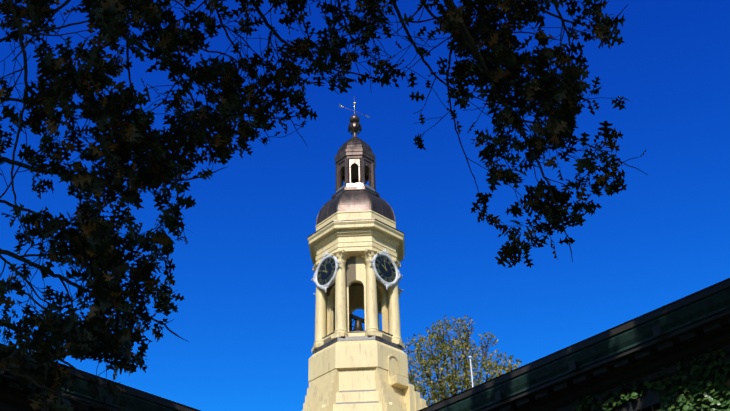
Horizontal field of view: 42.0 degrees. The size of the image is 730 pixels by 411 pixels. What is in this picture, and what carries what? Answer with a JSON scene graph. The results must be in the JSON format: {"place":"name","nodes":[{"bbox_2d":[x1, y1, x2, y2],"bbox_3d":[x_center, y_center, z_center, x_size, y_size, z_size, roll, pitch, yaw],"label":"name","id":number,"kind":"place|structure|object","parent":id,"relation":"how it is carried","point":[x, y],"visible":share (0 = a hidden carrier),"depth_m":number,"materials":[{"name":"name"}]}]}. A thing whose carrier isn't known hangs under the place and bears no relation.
{"place":"outdoors","nodes":[
{"label":"outdoors","id":0,"kind":"place"},
{"bbox_2d":[0,0,647,410],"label":"oak tree","id":1,"kind":"object","parent":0,"point":[92,240],"visible":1,"depth_m":9.49,"materials":[{"name":"green plant"}]},
{"bbox_2d":[0,278,729,410],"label":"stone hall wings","id":2,"kind":"object","parent":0,"point":[668,337],"depth_m":22.84,"materials":[{"name":"stone"}]},
{"bbox_2d":[302,102,408,410],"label":"clock tower","id":3,"kind":"structure","parent":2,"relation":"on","point":[356,368],"depth_m":44.16,"materials":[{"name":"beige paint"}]},
{"bbox_2d":[311,251,340,292],"bbox_3d":[-1.777,3.134,44.773,0.290,2.276,2.164,26,-43,-34],"label":"tower clock","id":4,"kind":"object","parent":3,"relation":"attached to","point":[325,274],"visible":1,"depth_m":44.71,"materials":[{"name":"black metal"}]},
{"bbox_2d":[369,248,402,289],"bbox_3d":[0.927,3.015,44.695,2.164,2.276,0.290,26,-43,-34],"label":"tower clock","id":5,"kind":"object","parent":3,"relation":"attached to","point":[386,271],"visible":0.98,"depth_m":44.63,"materials":[{"name":"black metal"}]},
{"bbox_2d":[389,374,427,410],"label":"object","id":6,"kind":"structure","parent":3,"relation":"attached to","point":[414,401],"depth_m":40.80,"materials":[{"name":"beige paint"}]},
{"bbox_2d":[468,356,473,386],"bbox_3d":[5.611,11.012,46.819,0.777,7.840,0.556,26,-43,-34],"label":"pole","id":7,"kind":"object","parent":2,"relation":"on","point":[469,357],"visible":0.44,"depth_m":48.49,"materials":[{"name":"white metal"}]},
{"bbox_2d":[572,348,729,410],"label":"ivy on wall","id":8,"kind":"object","parent":2,"relation":"attached to","point":[700,387],"visible":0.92,"depth_m":21.43,"materials":[{"name":"green plant"}]},
{"bbox_2d":[0,0,729,410],"label":"sky","id":9,"kind":"structure","parent":0,"point":[243,274],"materials":[{"name":"blue"}]},
{"bbox_2d":[403,314,522,405],"bbox_3d":[5.473,20.793,55.511,10.863,31.956,7.785,-3,-35,2],"label":"autumn tree","id":10,"kind":"object","parent":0,"point":[452,381],"visible":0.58,"depth_m":61.65,"materials":[{"name":"green plant"}]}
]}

